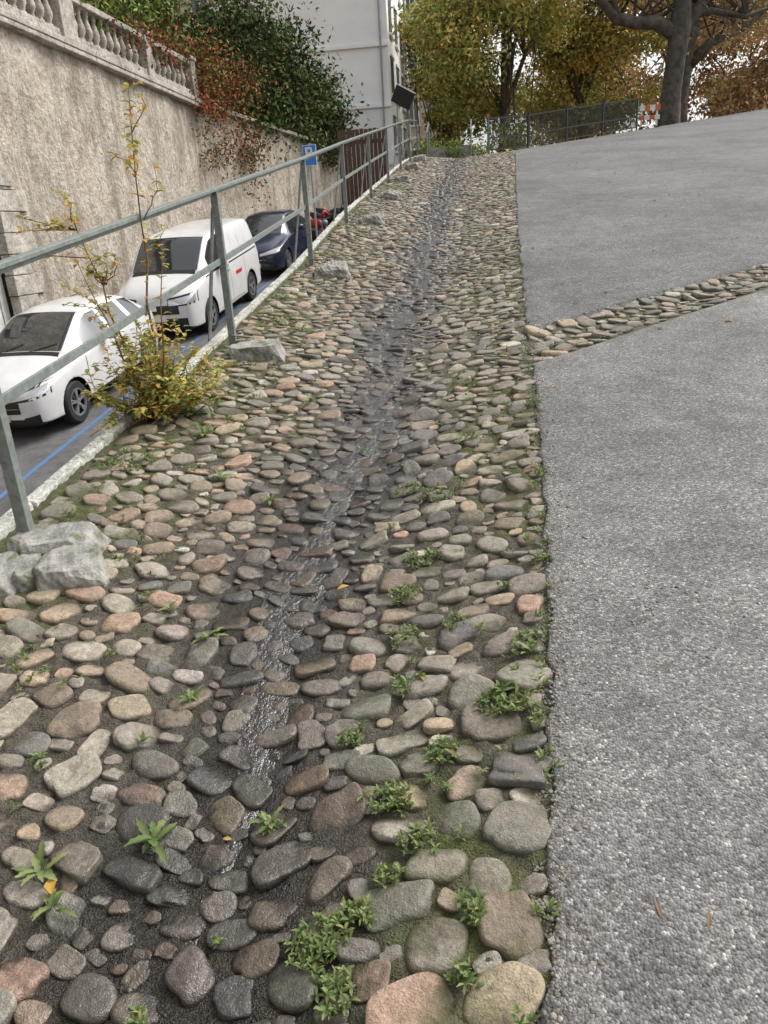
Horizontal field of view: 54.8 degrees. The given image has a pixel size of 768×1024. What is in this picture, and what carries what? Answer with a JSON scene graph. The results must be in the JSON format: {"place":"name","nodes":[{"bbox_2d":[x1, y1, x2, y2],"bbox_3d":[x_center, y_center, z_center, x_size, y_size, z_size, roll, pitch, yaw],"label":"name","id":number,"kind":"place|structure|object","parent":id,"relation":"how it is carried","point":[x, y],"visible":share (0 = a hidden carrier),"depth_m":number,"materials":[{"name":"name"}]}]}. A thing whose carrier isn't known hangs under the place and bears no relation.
{"place":"outdoors","nodes":[
{"label":"outdoors","id":0,"kind":"place"},
{"bbox_2d":[0,233,14,317],"bbox_3d":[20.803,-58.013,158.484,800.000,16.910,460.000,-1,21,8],"label":"ground","id":1,"kind":"structure","parent":0,"point":[3,276],"depth_m":15.12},
{"bbox_2d":[6,0,209,75],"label":"garden shrub","id":2,"kind":"object","parent":1,"relation":"on","point":[159,9],"visible":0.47,"depth_m":19.47,"materials":[{"name":"green plant"}]},
{"bbox_2d":[36,0,207,73],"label":"walls","id":3,"kind":"structure","parent":1,"relation":"on","point":[182,9],"depth_m":48.41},
{"bbox_2d":[37,0,207,81],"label":"windows","id":4,"kind":"structure","parent":3,"relation":"attached to","point":[194,6],"depth_m":48.20,"materials":[{"name":"glass"}]},
{"bbox_2d":[0,0,351,331],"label":"old wall","id":5,"kind":"structure","parent":1,"relation":"on","point":[61,33],"depth_m":15.42,"materials":[{"name":"stone"}]},
{"bbox_2d":[0,166,45,331],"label":"door and surround","id":6,"kind":"structure","parent":5,"relation":"in","point":[10,200],"depth_m":14.37,"materials":[{"name":"stone"}]},
{"bbox_2d":[0,0,185,87],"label":"balusters","id":7,"kind":"object","parent":5,"relation":"on","point":[91,33],"visible":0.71,"depth_m":17.26,"materials":[{"name":"stone"}]},
{"bbox_2d":[0,25,353,303],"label":"wall face","id":8,"kind":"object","parent":5,"relation":"attached to","point":[64,122],"visible":0.47,"depth_m":17.41},
{"bbox_2d":[105,1,284,207],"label":"creeper vine","id":9,"kind":"object","parent":5,"relation":"attached to","point":[214,88],"visible":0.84,"depth_m":22.26,"materials":[{"name":"red plant"}]},
{"bbox_2d":[0,157,412,539],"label":"stone curb","id":10,"kind":"structure","parent":1,"relation":"on","point":[70,467],"depth_m":4.34,"materials":[{"name":"grey stone"}]},
{"bbox_2d":[0,120,417,531],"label":"metal railing","id":11,"kind":"object","parent":10,"relation":"on","point":[14,483],"visible":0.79,"depth_m":4.90,"materials":[{"name":"metal"}]},
{"bbox_2d":[160,0,373,174],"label":"hedge","id":12,"kind":"object","parent":1,"relation":"on","point":[304,107],"visible":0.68,"depth_m":26.89,"materials":[{"name":"green plant"}]},
{"bbox_2d":[208,0,410,198],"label":"walls","id":13,"kind":"structure","parent":1,"relation":"on","point":[352,22],"depth_m":35.87,"materials":[{"name":"white paint"}]},
{"bbox_2d":[291,0,393,167],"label":"string courses","id":14,"kind":"object","parent":13,"relation":"attached to","point":[380,44],"visible":0.4,"depth_m":35.79,"materials":[{"name":"grey stone"}]},
{"bbox_2d":[388,0,410,158],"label":"windows","id":15,"kind":"structure","parent":13,"relation":"attached to","point":[392,59],"depth_m":38.96,"materials":[{"name":"glass"}]},
{"bbox_2d":[337,128,386,209],"bbox_3d":[-0.625,-10.553,24.191,1.525,3.540,0.240,-1,21,8],"label":"wooden fence","id":16,"kind":"object","parent":1,"relation":"on","point":[375,138],"visible":0.39,"depth_m":23.86,"materials":[{"name":"brown wood"}]},
{"bbox_2d":[406,0,462,148],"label":"walls","id":17,"kind":"structure","parent":1,"relation":"on","point":[421,127],"depth_m":51.89,"materials":[{"name":"white paint"}]},
{"bbox_2d":[405,0,463,155],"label":"windows","id":18,"kind":"structure","parent":17,"relation":"attached to","point":[413,114],"depth_m":51.43,"materials":[{"name":"glass"}]},
{"bbox_2d":[411,135,495,157],"bbox_3d":[3.288,-14.366,29.412,3.641,1.389,3.404,-13,23,-23],"label":"shrub","id":19,"kind":"object","parent":1,"relation":"on","point":[474,148],"visible":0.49,"depth_m":29.40,"materials":[{"name":"green plant"}]},
{"bbox_2d":[398,0,509,158],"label":"autumn tree","id":20,"kind":"object","parent":1,"relation":"on","point":[446,132],"visible":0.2,"depth_m":43.09,"materials":[{"name":"green plant"}]},
{"bbox_2d":[390,0,588,155],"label":"autumn tree","id":21,"kind":"object","parent":1,"relation":"on","point":[452,28],"visible":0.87,"depth_m":35.87,"materials":[{"name":"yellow plant"}]},
{"bbox_2d":[517,1,655,147],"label":"autumn tree","id":22,"kind":"object","parent":1,"relation":"on","point":[627,66],"visible":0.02,"depth_m":58.40,"materials":[{"name":"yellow plant"}]},
{"bbox_2d":[509,0,692,143],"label":"autumn tree","id":23,"kind":"object","parent":1,"relation":"on","point":[597,29],"visible":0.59,"depth_m":42.18,"materials":[{"name":"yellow plant"}]},
{"bbox_2d":[574,0,767,125],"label":"plane tree","id":24,"kind":"object","parent":1,"relation":"on","point":[676,28],"visible":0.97,"depth_m":34.60,"materials":[{"name":"brown plant"}]},
{"bbox_2d":[596,0,762,128],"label":"autumn tree","id":25,"kind":"object","parent":1,"relation":"on","point":[698,87],"visible":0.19,"depth_m":51.94,"materials":[{"name":"yellow plant"}]},
{"bbox_2d":[638,0,767,122],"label":"plane tree","id":26,"kind":"object","parent":1,"relation":"on","point":[694,58],"visible":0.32,"depth_m":41.44,"materials":[{"name":"brown plant"}]},
{"bbox_2d":[691,1,767,120],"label":"autumn tree","id":27,"kind":"object","parent":1,"relation":"on","point":[750,94],"visible":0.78,"depth_m":48.30,"materials":[{"name":"brown plant"}]},
{"bbox_2d":[698,4,767,111],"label":"autumn tree","id":28,"kind":"object","parent":1,"relation":"on","point":[763,18],"visible":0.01,"depth_m":60.05,"materials":[{"name":"orange plant"}]},
{"bbox_2d":[0,269,282,516],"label":"street","id":29,"kind":"structure","parent":0,"point":[35,446],"depth_m":11.09,"materials":[{"name":"grey asphalt"}]},
{"bbox_2d":[0,294,157,427],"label":"parked car","id":30,"kind":"object","parent":29,"relation":"on","point":[35,339],"visible":0.73,"depth_m":11.45,"materials":[{"name":"white paint"}]},
{"bbox_2d":[0,262,292,498],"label":"parking line","id":31,"kind":"object","parent":29,"relation":"on","point":[29,473],"visible":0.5,"depth_m":11.24,"materials":[{"name":"paint"}]},
{"bbox_2d":[118,218,260,331],"bbox_3d":[-4.326,-5.355,16.637,2.240,1.861,4.416,0,29,10],"label":"parked van","id":32,"kind":"object","parent":29,"relation":"on","point":[187,253],"visible":0.82,"depth_m":15.51,"materials":[{"name":"white paint"}]},
{"bbox_2d":[245,209,307,271],"bbox_3d":[-3.277,-7.800,21.277,2.090,1.503,3.659,1,29,10],"label":"parked car","id":33,"kind":"object","parent":29,"relation":"on","point":[275,248],"visible":0.51,"depth_m":20.46,"materials":[{"name":"blue paint"}]},
{"bbox_2d":[302,143,317,237],"bbox_3d":[-1.952,-8.547,20.715,0.380,3.196,0.111,-1,21,8],"label":"parking sign","id":34,"kind":"object","parent":29,"relation":"on","point":[309,149],"visible":0.7,"depth_m":20.27,"materials":[{"name":"blue metal"}]},
{"bbox_2d":[310,210,329,242],"bbox_3d":[-2.175,-8.793,23.090,0.732,1.270,1.970,-22,36,-40],"label":"motorcycle","id":35,"kind":"object","parent":29,"relation":"on","point":[322,224],"visible":0.19,"depth_m":22.75,"materials":[{"name":"metal"}]},
{"bbox_2d":[310,205,343,230],"bbox_3d":[-1.739,-9.253,23.829,1.970,1.270,0.732,19,29,29],"label":"motorcycle","id":36,"kind":"object","parent":29,"relation":"on","point":[330,219],"visible":0.09,"depth_m":23.70,"materials":[{"name":"metal"}]},
{"bbox_2d":[316,203,343,231],"bbox_3d":[-1.679,-9.812,24.847,1.970,1.270,0.732,22,32,34],"label":"motorcycle","id":37,"kind":"object","parent":29,"relation":"on","point":[319,210],"visible":0.04,"depth_m":24.89,"materials":[{"name":"metal"}]},
{"bbox_2d":[391,83,415,162],"bbox_3d":[0.689,-10.864,23.099,0.772,4.412,0.330,-1,21,8],"label":"floodlight","id":38,"kind":"object","parent":29,"relation":"on","point":[403,96],"visible":0.77,"depth_m":22.39,"materials":[{"name":"black plastic"}]},
{"bbox_2d":[0,150,767,1023],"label":"cobblestone path","id":39,"kind":"structure","parent":0,"point":[268,714],"depth_m":2.53,"materials":[{"name":"stone"}]},
{"bbox_2d":[0,551,19,597],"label":"stone block","id":40,"kind":"object","parent":39,"relation":"on","point":[9,562],"depth_m":2.96,"materials":[{"name":"stone"}]},
{"bbox_2d":[11,553,41,591],"bbox_3d":[-1.455,0.245,3.025,0.139,0.112,0.200,-12,23,-21],"label":"stone block","id":41,"kind":"object","parent":39,"relation":"on","point":[23,579],"depth_m":2.96,"materials":[{"name":"stone"}]},
{"bbox_2d":[7,521,110,555],"bbox_3d":[-1.420,0.141,3.191,0.408,0.146,0.243,-3,21,1],"label":"stone block","id":42,"kind":"object","parent":39,"relation":"on","point":[43,538],"depth_m":3.15,"materials":[{"name":"stone"}]},
{"bbox_2d":[32,539,109,595],"bbox_3d":[-1.287,0.228,3.044,0.297,0.153,0.272,-10,22,-15],"label":"stone block","id":43,"kind":"object","parent":39,"relation":"on","point":[62,569],"depth_m":2.96,"materials":[{"name":"stone"}]},
{"bbox_2d":[15,80,232,436],"bbox_3d":[-1.508,-1.431,4.221,1.118,1.861,0.788,-8,22,-13],"label":"yellow leaved shrub","id":44,"kind":"object","parent":39,"relation":"on","point":[161,394],"visible":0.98,"depth_m":4.40,"materials":[{"name":"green plant"}]},
{"bbox_2d":[229,339,285,361],"bbox_3d":[-0.955,-1.220,5.616,0.419,0.155,0.260,-3,21,1],"label":"stone block","id":45,"kind":"object","parent":39,"relation":"on","point":[260,350],"depth_m":5.51,"materials":[{"name":"stone"}]},
{"bbox_2d":[5,185,563,1023],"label":"weeds","id":46,"kind":"object","parent":39,"relation":"on","point":[315,941],"visible":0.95,"depth_m":1.98,"materials":[{"name":"green plant"}]},
{"bbox_2d":[314,260,350,279],"bbox_3d":[-0.559,-2.625,8.130,0.422,0.268,0.404,-4,21,-2],"label":"stone block","id":47,"kind":"object","parent":39,"relation":"on","point":[338,269],"depth_m":7.99,"materials":[{"name":"stone"}]},
{"bbox_2d":[360,212,385,225],"bbox_3d":[-0.170,-4.500,11.447,0.429,0.238,0.368,-1,21,8],"label":"stone block","id":48,"kind":"object","parent":39,"relation":"on","point":[376,219],"depth_m":11.31,"materials":[{"name":"stone"}]},
{"bbox_2d":[380,190,401,199],"bbox_3d":[0.121,-6.032,14.176,0.415,0.263,0.420,-5,21,-5],"label":"stone block","id":49,"kind":"object","parent":39,"relation":"on","point":[392,195],"depth_m":14.03,"materials":[{"name":"stone"}]},
{"bbox_2d":[395,175,411,182],"bbox_3d":[0.441,-7.558,16.878,0.422,0.241,0.456,-1,21,8],"label":"stone block","id":50,"kind":"object","parent":39,"relation":"on","point":[404,178],"depth_m":16.70,"materials":[{"name":"stone"}]},
{"bbox_2d":[44,135,767,930],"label":"fallen leaves","id":51,"kind":"object","parent":39,"relation":"on","point":[50,885],"visible":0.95,"depth_m":2.92,"materials":[{"name":"orange plant"}]},
{"bbox_2d":[405,162,418,170],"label":"stone block","id":52,"kind":"object","parent":39,"relation":"on","point":[414,166],"depth_m":19.43,"materials":[{"name":"stone"}]},
{"bbox_2d":[413,154,426,161],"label":"stone block","id":53,"kind":"object","parent":39,"relation":"on","point":[418,158],"depth_m":22.14,"materials":[{"name":"stone"}]},
{"bbox_2d":[426,119,471,157],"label":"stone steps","id":54,"kind":"structure","parent":39,"relation":"on","point":[434,152],"depth_m":28.51,"materials":[{"name":"stone"}]},
{"bbox_2d":[9,0,766,154],"label":"sky","id":55,"kind":"structure","parent":0,"point":[517,59],"materials":[{"name":"white"}]},
{"bbox_2d":[514,109,767,328],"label":"asphalt pavement","id":56,"kind":"structure","parent":0,"point":[696,240],"depth_m":10.20,"materials":[{"name":"grey asphalt"}]},
{"bbox_2d":[487,94,639,153],"bbox_3d":[6.790,-14.467,27.522,7.303,2.016,0.126,-14,23,-26],"label":"fence","id":57,"kind":"object","parent":56,"relation":"on","point":[631,117],"visible":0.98,"depth_m":27.48,"materials":[{"name":"grey metal"}]},
{"bbox_2d":[638,102,660,129],"bbox_3d":[10.675,-15.931,29.793,0.800,0.950,0.500,-1,21,8],"label":"traffic barrier","id":58,"kind":"object","parent":56,"relation":"on","point":[657,106],"visible":0.9,"depth_m":29.70,"materials":[{"name":"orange plastic"}]},
{"bbox_2d":[519,258,767,1023],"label":"asphalt pavement","id":59,"kind":"structure","parent":0,"point":[663,437],"depth_m":2.28,"materials":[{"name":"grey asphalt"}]}
]}

